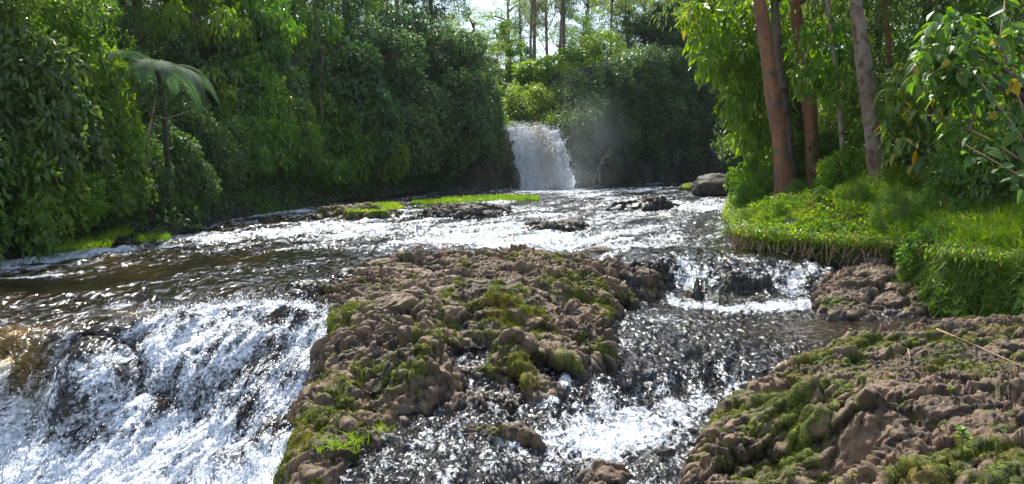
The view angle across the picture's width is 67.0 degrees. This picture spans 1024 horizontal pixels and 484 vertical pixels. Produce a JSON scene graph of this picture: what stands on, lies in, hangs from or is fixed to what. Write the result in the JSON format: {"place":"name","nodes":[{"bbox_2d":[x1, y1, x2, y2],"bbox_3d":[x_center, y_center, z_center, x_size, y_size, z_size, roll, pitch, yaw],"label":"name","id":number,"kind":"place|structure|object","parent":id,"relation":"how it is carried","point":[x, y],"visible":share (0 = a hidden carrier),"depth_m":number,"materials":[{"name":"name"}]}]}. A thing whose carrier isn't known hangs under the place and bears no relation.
{"place":"outdoors","nodes":[
{"label":"outdoors","id":0,"kind":"place"},
{"bbox_2d":[0,177,982,317],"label":"river","id":1,"kind":"structure","parent":0,"point":[286,246],"depth_m":18.15,"materials":[{"name":"liquid"}]},
{"bbox_2d":[277,280,323,303],"bbox_3d":[-3.093,0.986,11.351,0.910,0.769,1.928,-2,7,-17],"label":"boulder","id":2,"kind":"object","parent":1,"relation":"in","point":[308,287],"visible":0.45,"depth_m":11.15,"materials":[{"name":"grey stone"}]},
{"bbox_2d":[311,201,408,220],"bbox_3d":[-4.945,-1.145,27.112,3.112,0.833,7.370,0,6,0],"label":"boulder","id":3,"kind":"object","parent":1,"relation":"in","point":[335,211],"visible":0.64,"depth_m":24.20,"materials":[{"name":"grey stone"}]},
{"bbox_2d":[417,202,512,219],"bbox_3d":[-1.463,-1.001,26.131,3.594,0.791,4.256,0,6,0],"label":"boulder","id":4,"kind":"object","parent":1,"relation":"in","point":[467,211],"visible":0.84,"depth_m":24.80,"materials":[{"name":"grey stone"}]},
{"bbox_2d":[411,193,539,204],"bbox_3d":[-1.391,-1.821,31.928,6.799,0.162,3.765,-4,8,-32],"label":"weed strip","id":5,"kind":"object","parent":1,"relation":"on","point":[471,198],"visible":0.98,"depth_m":31.36,"materials":[{"name":"green plant"}]},
{"bbox_2d":[506,126,575,189],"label":"waterfall","id":6,"kind":"structure","parent":1,"relation":"on","point":[520,159],"depth_m":39.35,"materials":[{"name":"liquid"}]},
{"bbox_2d":[501,121,580,189],"bbox_3d":[1.133,-4.524,40.616,3.656,3.852,5.035,-2,7,-15],"label":"spray","id":7,"kind":"object","parent":1,"relation":"on","point":[548,128],"visible":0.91,"depth_m":39.35,"materials":[{"name":"white liquid"}]},
{"bbox_2d":[521,217,589,231],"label":"boulder","id":8,"kind":"object","parent":1,"relation":"in","point":[571,224],"visible":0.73,"depth_m":21.62,"materials":[{"name":"grey stone"}]},
{"bbox_2d":[603,194,679,211],"bbox_3d":[4.813,-1.319,27.989,2.358,0.882,3.905,5,8,39],"label":"boulder","id":9,"kind":"object","parent":1,"relation":"in","point":[649,202],"visible":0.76,"depth_m":27.23,"materials":[{"name":"grey stone"}]},
{"bbox_2d":[618,260,674,295],"bbox_3d":[2.120,0.811,13.594,1.094,0.904,1.916,6,9,41],"label":"boulder","id":10,"kind":"object","parent":1,"relation":"in","point":[627,277],"visible":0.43,"depth_m":13.84,"materials":[{"name":"grey stone"}]},
{"bbox_2d":[691,173,739,196],"bbox_3d":[9.334,-2.454,35.188,2.308,1.389,1.821,0,6,0],"label":"boulder","id":11,"kind":"object","parent":1,"relation":"in","point":[711,184],"visible":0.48,"depth_m":34.49,"materials":[{"name":"grey stone"}]},
{"bbox_2d":[810,256,929,320],"bbox_3d":[5.808,0.909,12.618,2.249,1.141,2.355,0,6,0],"label":"rock shelf","id":12,"kind":"object","parent":1,"relation":"in","point":[868,289],"visible":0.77,"depth_m":12.38,"materials":[{"name":"brown stone"}]},
{"bbox_2d":[0,3,1021,316],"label":"ground","id":13,"kind":"structure","parent":0,"point":[480,175],"depth_m":39.37,"materials":[{"name":"green plant"}]},
{"bbox_2d":[0,117,76,266],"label":"leafy shrub","id":14,"kind":"object","parent":13,"relation":"on","point":[47,228],"visible":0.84,"depth_m":14.73,"materials":[{"name":"green plant"}]},
{"bbox_2d":[0,0,97,58],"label":"leafy tree","id":15,"kind":"object","parent":13,"relation":"on","point":[21,6],"visible":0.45,"depth_m":16.32,"materials":[{"name":"green plant"}]},
{"bbox_2d":[7,156,111,234],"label":"bright shrub","id":16,"kind":"object","parent":13,"relation":"on","point":[84,201],"visible":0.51,"depth_m":16.07,"materials":[{"name":"green plant"}]},
{"bbox_2d":[0,0,120,197],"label":"broadleaf shrub","id":17,"kind":"object","parent":13,"relation":"on","point":[45,79],"visible":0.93,"depth_m":15.39,"materials":[{"name":"green plant"}]},
{"bbox_2d":[8,36,124,184],"bbox_3d":[-10.327,-2.929,17.822,2.352,3.735,2.412,4,7,31],"label":"leaved shrub","id":18,"kind":"object","parent":13,"relation":"on","point":[94,88],"visible":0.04,"depth_m":17.77,"materials":[{"name":"green plant"}]},
{"bbox_2d":[1,0,136,102],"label":"leafy tree","id":19,"kind":"object","parent":13,"relation":"on","point":[115,7],"visible":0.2,"depth_m":19.04,"materials":[{"name":"green plant"}]},
{"bbox_2d":[0,0,143,164],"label":"leafy shrub","id":20,"kind":"object","parent":13,"relation":"on","point":[103,74],"visible":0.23,"depth_m":17.62,"materials":[{"name":"green plant"}]},
{"bbox_2d":[21,131,140,220],"bbox_3d":[-9.791,-1.626,17.311,2.643,2.386,2.647,-1,7,-13],"label":"fine leaved shrub","id":21,"kind":"object","parent":13,"relation":"on","point":[125,203],"visible":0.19,"depth_m":17.19,"materials":[{"name":"green plant"}]},
{"bbox_2d":[26,0,201,74],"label":"dense tree","id":22,"kind":"object","parent":13,"relation":"on","point":[132,10],"visible":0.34,"depth_m":24.11,"materials":[{"name":"green plant"}]},
{"bbox_2d":[70,109,158,218],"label":"leafy shrub","id":23,"kind":"object","parent":13,"relation":"on","point":[137,189],"visible":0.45,"depth_m":18.09,"materials":[{"name":"green plant"}]},
{"bbox_2d":[83,42,201,153],"bbox_3d":[-11.187,-4.132,23.050,3.768,3.620,3.478,-1,6,-5],"label":"broadleaf shrub","id":24,"kind":"object","parent":13,"relation":"on","point":[147,107],"visible":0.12,"depth_m":22.48,"materials":[{"name":"green plant"}]},
{"bbox_2d":[119,135,179,214],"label":"broadleaf shrub","id":25,"kind":"object","parent":13,"relation":"on","point":[161,175],"visible":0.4,"depth_m":19.31,"materials":[{"name":"green plant"}]},
{"bbox_2d":[97,50,220,217],"bbox_3d":[-8.768,-2.528,19.189,2.725,4.186,2.709,0,6,0],"label":"tree fern","id":26,"kind":"object","parent":13,"relation":"on","point":[148,64],"visible":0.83,"depth_m":19.23,"materials":[{"name":"green plant"}]},
{"bbox_2d":[0,283,327,483],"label":"cascade","id":27,"kind":"object","parent":13,"relation":"on","point":[93,330],"visible":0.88,"depth_m":8.95,"materials":[{"name":"liquid"}]},
{"bbox_2d":[0,288,327,483],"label":"spray","id":28,"kind":"object","parent":27,"relation":"on","point":[210,444],"visible":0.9,"depth_m":8.72,"materials":[{"name":"white liquid"}]},
{"bbox_2d":[99,0,243,97],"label":"dense tree","id":29,"kind":"object","parent":13,"relation":"on","point":[158,1],"visible":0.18,"depth_m":26.30,"materials":[{"name":"green plant"}]},
{"bbox_2d":[138,115,223,205],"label":"broadleaf shrub","id":30,"kind":"object","parent":13,"relation":"on","point":[180,147],"visible":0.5,"depth_m":20.56,"materials":[{"name":"green plant"}]},
{"bbox_2d":[129,0,258,130],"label":"bright leaved tree","id":31,"kind":"object","parent":13,"relation":"on","point":[177,8],"visible":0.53,"depth_m":25.40,"materials":[{"name":"green plant"}]},
{"bbox_2d":[150,92,250,188],"bbox_3d":[-9.454,-3.070,23.379,2.961,2.941,2.732,-3,7,-25],"label":"broadleaf shrub","id":32,"kind":"object","parent":13,"relation":"on","point":[218,148],"visible":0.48,"depth_m":22.93,"materials":[{"name":"green plant"}]},
{"bbox_2d":[151,15,267,139],"bbox_3d":[-10.316,-5.301,26.579,4.116,4.772,3.966,1,6,6],"label":"vine mound","id":33,"kind":"object","parent":13,"relation":"on","point":[229,61],"visible":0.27,"depth_m":25.77,"materials":[{"name":"green plant"}]},
{"bbox_2d":[0,1,457,253],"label":"undergrowth","id":34,"kind":"object","parent":13,"relation":"on","point":[99,225],"visible":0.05,"depth_m":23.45,"materials":[{"name":"green plant"}]},
{"bbox_2d":[159,0,307,122],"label":"bright leaved tree","id":35,"kind":"object","parent":13,"relation":"on","point":[283,54],"visible":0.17,"depth_m":27.70,"materials":[{"name":"green plant"}]},
{"bbox_2d":[192,97,274,182],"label":"fine leaved shrub","id":36,"kind":"object","parent":13,"relation":"on","point":[244,138],"visible":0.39,"depth_m":24.93,"materials":[{"name":"green plant"}]},
{"bbox_2d":[205,48,299,170],"bbox_3d":[-9.214,-4.610,27.302,3.442,4.285,2.907,0,6,-1],"label":"bright shrub","id":37,"kind":"object","parent":13,"relation":"on","point":[271,102],"visible":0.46,"depth_m":26.65,"materials":[{"name":"green plant"}]},
{"bbox_2d":[204,2,315,147],"bbox_3d":[-9.748,-5.956,28.684,4.750,5.614,4.576,1,7,10],"label":"vine mound","id":38,"kind":"object","parent":13,"relation":"on","point":[283,68],"visible":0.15,"depth_m":28.35,"materials":[{"name":"green plant"}]},
{"bbox_2d":[225,102,305,183],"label":"bright shrub","id":39,"kind":"object","parent":13,"relation":"on","point":[280,135],"visible":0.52,"depth_m":26.16,"materials":[{"name":"green plant"}]},
{"bbox_2d":[246,0,344,96],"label":"bright leaved tree","id":40,"kind":"object","parent":13,"relation":"on","point":[308,22],"visible":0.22,"depth_m":32.10,"materials":[{"name":"green plant"}]},
{"bbox_2d":[270,87,328,182],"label":"leafy shrub","id":41,"kind":"object","parent":13,"relation":"on","point":[312,152],"visible":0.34,"depth_m":28.11,"materials":[{"name":"green plant"}]},
{"bbox_2d":[286,62,345,163],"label":"leafy shrub","id":42,"kind":"object","parent":13,"relation":"on","point":[316,100],"visible":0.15,"depth_m":31.24,"materials":[{"name":"green plant"}]},
{"bbox_2d":[290,152,355,190],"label":"bright shrub","id":43,"kind":"object","parent":13,"relation":"on","point":[326,178],"visible":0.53,"depth_m":29.18,"materials":[{"name":"green plant"}]},
{"bbox_2d":[255,0,402,90],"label":"dense tree","id":44,"kind":"object","parent":13,"relation":"on","point":[354,6],"visible":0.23,"depth_m":36.91,"materials":[{"name":"green plant"}]},
{"bbox_2d":[303,90,373,165],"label":"bright shrub","id":45,"kind":"object","parent":13,"relation":"on","point":[341,143],"visible":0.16,"depth_m":31.79,"materials":[{"name":"green plant"}]},
{"bbox_2d":[314,103,376,188],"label":"bright shrub","id":46,"kind":"object","parent":13,"relation":"on","point":[342,109],"visible":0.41,"depth_m":31.65,"materials":[{"name":"green plant"}]},
{"bbox_2d":[306,34,406,163],"bbox_3d":[-7.050,-6.030,33.504,4.750,5.614,4.576,4,8,34],"label":"vine mound","id":47,"kind":"object","parent":13,"relation":"on","point":[365,81],"visible":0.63,"depth_m":32.69,"materials":[{"name":"green plant"}]},
{"bbox_2d":[345,96,412,184],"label":"leafy shrub","id":48,"kind":"object","parent":13,"relation":"on","point":[399,163],"visible":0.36,"depth_m":33.30,"materials":[{"name":"green plant"}]},
{"bbox_2d":[326,12,450,157],"bbox_3d":[-6.410,-7.326,37.062,5.554,6.723,6.468,-6,9,-43],"label":"bushy tree","id":49,"kind":"object","parent":13,"relation":"on","point":[376,37],"visible":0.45,"depth_m":36.00,"materials":[{"name":"green plant"}]},
{"bbox_2d":[369,93,441,179],"bbox_3d":[-5.092,-4.905,36.351,3.661,4.211,3.800,0,6,1],"label":"vine mound","id":50,"kind":"object","parent":13,"relation":"on","point":[422,155],"visible":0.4,"depth_m":35.52,"materials":[{"name":"green plant"}]},
{"bbox_2d":[370,2,476,132],"bbox_3d":[-5.088,-8.359,39.854,6.762,7.015,5.806,1,7,8],"label":"bushy tree","id":51,"kind":"object","parent":13,"relation":"on","point":[427,34],"visible":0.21,"depth_m":38.76,"materials":[{"name":"green plant"}]},
{"bbox_2d":[402,82,469,177],"bbox_3d":[-4.147,-5.525,38.410,4.116,4.772,3.966,0,6,0],"label":"vine mound","id":52,"kind":"object","parent":13,"relation":"on","point":[442,114],"visible":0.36,"depth_m":37.41,"materials":[{"name":"green plant"}]},
{"bbox_2d":[401,0,476,70],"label":"dense tree","id":53,"kind":"object","parent":13,"relation":"on","point":[431,9],"visible":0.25,"depth_m":45.22,"materials":[{"name":"green plant"}]},
{"bbox_2d":[407,26,507,107],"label":"bushy tree","id":54,"kind":"object","parent":13,"relation":"on","point":[471,57],"visible":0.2,"depth_m":41.40,"materials":[{"name":"green plant"}]},
{"bbox_2d":[430,67,496,167],"bbox_3d":[-2.795,-6.258,39.006,3.966,5.053,4.116,-2,7,-19],"label":"vine mound","id":55,"kind":"object","parent":13,"relation":"on","point":[468,89],"visible":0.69,"depth_m":38.22,"materials":[{"name":"green plant"}]},
{"bbox_2d":[269,244,669,483],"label":"rock outcrop","id":56,"kind":"object","parent":13,"relation":"on","point":[417,320],"visible":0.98,"depth_m":9.46,"materials":[{"name":"brown stone"}]},
{"bbox_2d":[464,0,554,84],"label":"spreading tree","id":57,"kind":"object","parent":13,"relation":"on","point":[507,3],"visible":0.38,"depth_m":67.46,"materials":[{"name":"green plant"}]},
{"bbox_2d":[487,18,532,85],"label":"bright leaved tree","id":58,"kind":"object","parent":13,"relation":"on","point":[513,52],"visible":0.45,"depth_m":62.15,"materials":[{"name":"green plant"}]},
{"bbox_2d":[502,82,558,125],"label":"leafy shrub","id":59,"kind":"object","parent":13,"relation":"on","point":[519,113],"visible":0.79,"depth_m":44.46,"materials":[{"name":"green plant"}]},
{"bbox_2d":[511,54,572,85],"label":"bright shrub","id":60,"kind":"object","parent":13,"relation":"on","point":[522,74],"visible":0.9,"depth_m":48.48,"materials":[{"name":"green plant"}]},
{"bbox_2d":[390,43,697,144],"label":"undergrowth","id":61,"kind":"object","parent":13,"relation":"on","point":[557,86],"visible":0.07,"depth_m":46.75,"materials":[{"name":"green plant"}]},
{"bbox_2d":[549,0,620,55],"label":"dense tree","id":62,"kind":"object","parent":13,"relation":"on","point":[571,43],"visible":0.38,"depth_m":69.63,"materials":[{"name":"green plant"}]},
{"bbox_2d":[571,29,628,65],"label":"leafy shrub","id":63,"kind":"object","parent":13,"relation":"on","point":[597,46],"visible":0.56,"depth_m":50.05,"materials":[{"name":"green plant"}]},
{"bbox_2d":[589,0,659,53],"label":"leafy tree","id":64,"kind":"object","parent":13,"relation":"on","point":[619,6],"visible":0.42,"depth_m":53.95,"materials":[{"name":"green plant"}]},
{"bbox_2d":[554,45,745,183],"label":"ivy","id":65,"kind":"object","parent":13,"relation":"on","point":[628,142],"visible":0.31,"depth_m":47.77,"materials":[{"name":"green plant"}]},
{"bbox_2d":[616,8,687,63],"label":"bushy tree","id":66,"kind":"object","parent":13,"relation":"on","point":[642,29],"visible":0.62,"depth_m":52.73,"materials":[{"name":"green plant"}]},
{"bbox_2d":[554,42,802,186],"bbox_3d":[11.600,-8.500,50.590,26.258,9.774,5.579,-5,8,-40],"label":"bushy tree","id":67,"kind":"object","parent":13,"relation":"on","point":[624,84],"visible":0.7,"depth_m":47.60,"materials":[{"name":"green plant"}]},
{"bbox_2d":[639,0,848,188],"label":"eucalyptus","id":68,"kind":"object","parent":13,"relation":"on","point":[777,38],"visible":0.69,"depth_m":21.35,"materials":[{"name":"brown plant"}]},
{"bbox_2d":[671,0,817,174],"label":"broadleaf tree","id":69,"kind":"object","parent":13,"relation":"on","point":[734,68],"visible":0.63,"depth_m":22.56,"materials":[{"name":"green plant"}]},
{"bbox_2d":[722,157,767,201],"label":"bright shrub","id":70,"kind":"object","parent":13,"relation":"on","point":[742,177],"visible":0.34,"depth_m":23.57,"materials":[{"name":"green plant"}]},
{"bbox_2d":[664,0,849,198],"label":"eucalyptus","id":71,"kind":"object","parent":13,"relation":"on","point":[783,175],"visible":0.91,"depth_m":20.10,"materials":[{"name":"orange plant"}]},
{"bbox_2d":[644,0,873,48],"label":"broadleaf tree","id":72,"kind":"object","parent":13,"relation":"on","point":[840,9],"visible":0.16,"depth_m":24.16,"materials":[{"name":"green plant"}]},
{"bbox_2d":[726,226,901,267],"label":"roots","id":73,"kind":"object","parent":13,"relation":"on","point":[734,239],"visible":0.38,"depth_m":14.48,"materials":[{"name":"brown plant"}]},
{"bbox_2d":[796,131,854,182],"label":"leafy shrub","id":74,"kind":"object","parent":13,"relation":"on","point":[802,171],"visible":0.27,"depth_m":21.54,"materials":[{"name":"green plant"}]},
{"bbox_2d":[813,145,866,191],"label":"bright shrub","id":75,"kind":"object","parent":13,"relation":"on","point":[829,171],"visible":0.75,"depth_m":18.23,"materials":[{"name":"green plant"}]},
{"bbox_2d":[789,0,911,185],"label":"eucalyptus","id":76,"kind":"object","parent":13,"relation":"on","point":[810,121],"visible":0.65,"depth_m":21.46,"materials":[{"name":"orange plant"}]},
{"bbox_2d":[679,313,1023,483],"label":"rock outcrop","id":77,"kind":"object","parent":13,"relation":"on","point":[865,405],"visible":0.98,"depth_m":6.82,"materials":[{"name":"brown stone"}]},
{"bbox_2d":[821,103,888,165],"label":"leafy shrub","id":78,"kind":"object","parent":13,"relation":"on","point":[854,131],"visible":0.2,"depth_m":21.49,"materials":[{"name":"green plant"}]},
{"bbox_2d":[825,0,900,164],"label":"slender tree","id":79,"kind":"object","parent":13,"relation":"on","point":[839,107],"visible":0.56,"depth_m":19.67,"materials":[{"name":"grey plant"}]},
{"bbox_2d":[779,15,868,114],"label":"foliage","id":80,"kind":"object","parent":79,"relation":"attached to","point":[815,78],"visible":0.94,"depth_m":19.52,"materials":[{"name":"green plant"}]},
{"bbox_2d":[805,0,932,154],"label":"leafy tree","id":81,"kind":"object","parent":13,"relation":"on","point":[826,115],"visible":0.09,"depth_m":25.46,"materials":[{"name":"green plant"}]},
{"bbox_2d":[721,135,1023,293],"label":"ground cover","id":82,"kind":"object","parent":13,"relation":"on","point":[765,202],"visible":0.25,"depth_m":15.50,"materials":[{"name":"green plant"}]},
{"bbox_2d":[732,217,1020,297],"bbox_3d":[6.047,0.143,16.001,3.357,1.243,10.939,-1,7,-11],"label":"grass fringe","id":83,"kind":"object","parent":13,"relation":"on","point":[837,242],"depth_m":13.94,"materials":[{"name":"green plant"}]},
{"bbox_2d":[865,182,929,229],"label":"fine leaved shrub","id":84,"kind":"object","parent":13,"relation":"on","point":[888,196],"visible":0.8,"depth_m":14.09,"materials":[{"name":"green plant"}]},
{"bbox_2d":[848,0,973,186],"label":"eucalyptus","id":85,"kind":"object","parent":13,"relation":"on","point":[864,72],"visible":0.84,"depth_m":16.63,"materials":[{"name":"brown plant"}]},
{"bbox_2d":[829,0,1011,126],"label":"dense tree","id":86,"kind":"object","parent":13,"relation":"on","point":[875,24],"visible":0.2,"depth_m":23.21,"materials":[{"name":"green plant"}]},
{"bbox_2d":[883,201,958,272],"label":"tall grass","id":87,"kind":"structure","parent":13,"relation":"on","point":[911,221],"depth_m":13.64,"materials":[{"name":"green plant"}]},
{"bbox_2d":[866,50,990,186],"bbox_3d":[8.779,-2.462,16.357,2.412,3.295,2.352,-4,8,-33],"label":"leaved shrub","id":88,"kind":"object","parent":13,"relation":"on","point":[903,106],"visible":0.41,"depth_m":16.15,"materials":[{"name":"green plant"}]},
{"bbox_2d":[892,220,965,279],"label":"bright shrub","id":89,"kind":"object","parent":13,"relation":"on","point":[909,244],"visible":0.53,"depth_m":12.56,"materials":[{"name":"green plant"}]},
{"bbox_2d":[861,166,1005,224],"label":"tall grass","id":90,"kind":"structure","parent":13,"relation":"on","point":[907,180],"depth_m":15.24,"materials":[{"name":"green plant"}]},
{"bbox_2d":[857,0,1011,124],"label":"leafy tree","id":91,"kind":"object","parent":13,"relation":"on","point":[915,30],"visible":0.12,"depth_m":19.15,"materials":[{"name":"green plant"}]},
{"bbox_2d":[885,83,990,175],"bbox_3d":[9.278,-2.399,16.890,2.251,2.319,2.308,-6,9,-44],"label":"leafy shrub","id":92,"kind":"object","parent":13,"relation":"on","point":[903,158],"visible":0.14,"depth_m":16.54,"materials":[{"name":"green plant"}]},
{"bbox_2d":[875,0,1023,143],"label":"dense tree","id":93,"kind":"object","parent":13,"relation":"on","point":[955,33],"visible":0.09,"depth_m":18.04,"materials":[{"name":"green plant"}]},
{"bbox_2d":[889,238,1023,318],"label":"grass fringe","id":94,"kind":"object","parent":13,"relation":"on","point":[980,293],"depth_m":11.53,"materials":[{"name":"green plant"}]},
{"bbox_2d":[891,234,1023,317],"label":"weeds","id":95,"kind":"object","parent":13,"relation":"on","point":[945,307],"visible":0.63,"depth_m":11.61,"materials":[{"name":"green plant"}]},
{"bbox_2d":[908,186,1023,300],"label":"tall grass","id":96,"kind":"structure","parent":13,"relation":"on","point":[1014,209],"depth_m":12.41,"materials":[{"name":"green plant"}]},
{"bbox_2d":[917,123,1023,216],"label":"fine leaved shrub","id":97,"kind":"object","parent":13,"relation":"on","point":[935,192],"visible":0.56,"depth_m":13.78,"materials":[{"name":"green plant"}]},
{"bbox_2d":[919,0,1023,204],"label":"leaved plant","id":98,"kind":"object","parent":13,"relation":"on","point":[1009,83],"visible":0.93,"depth_m":8.56,"materials":[{"name":"green plant"}]},
{"bbox_2d":[927,44,1023,210],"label":"leafy shrub","id":99,"kind":"object","parent":13,"relation":"on","point":[1010,104],"visible":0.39,"depth_m":13.63,"materials":[{"name":"green plant"}]},
{"bbox_2d":[936,0,1023,131],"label":"leafy tree","id":100,"kind":"object","parent":13,"relation":"on","point":[1007,6],"visible":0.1,"depth_m":15.17,"materials":[{"name":"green plant"}]},
{"bbox_2d":[116,0,1011,68],"label":"sky","id":101,"kind":"structure","parent":0,"point":[486,4],"materials":[{"name":"white"}]},
{"bbox_2d":[337,251,948,483],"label":"stream","id":102,"kind":"structure","parent":0,"point":[685,355],"depth_m":9.12,"materials":[{"name":"liquid"}]},
{"bbox_2d":[489,422,547,454],"bbox_3d":[-0.002,2.157,7.692,0.958,0.664,0.783,0,6,0],"label":"boulder","id":103,"kind":"object","parent":102,"relation":"in","point":[523,435],"visible":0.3,"depth_m":7.71,"materials":[{"name":"stone"}]},
{"bbox_2d":[367,255,813,461],"bbox_3d":[1.659,1.359,10.390,3.474,1.330,10.484,5,8,38],"label":"spray","id":104,"kind":"object","parent":102,"relation":"on","point":[682,408],"visible":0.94,"depth_m":8.45,"materials":[{"name":"white liquid"}]},
{"bbox_2d":[575,458,631,483],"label":"boulder","id":105,"kind":"object","parent":102,"relation":"in","point":[600,471],"visible":0.94,"depth_m":7.07,"materials":[{"name":"brown stone"}]},
{"bbox_2d":[690,270,772,300],"bbox_3d":[3.856,0.895,13.737,1.708,0.811,0.888,0,6,0],"label":"boulder","id":106,"kind":"object","parent":102,"relation":"in","point":[736,281],"visible":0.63,"depth_m":13.60,"materials":[{"name":"grey stone"}]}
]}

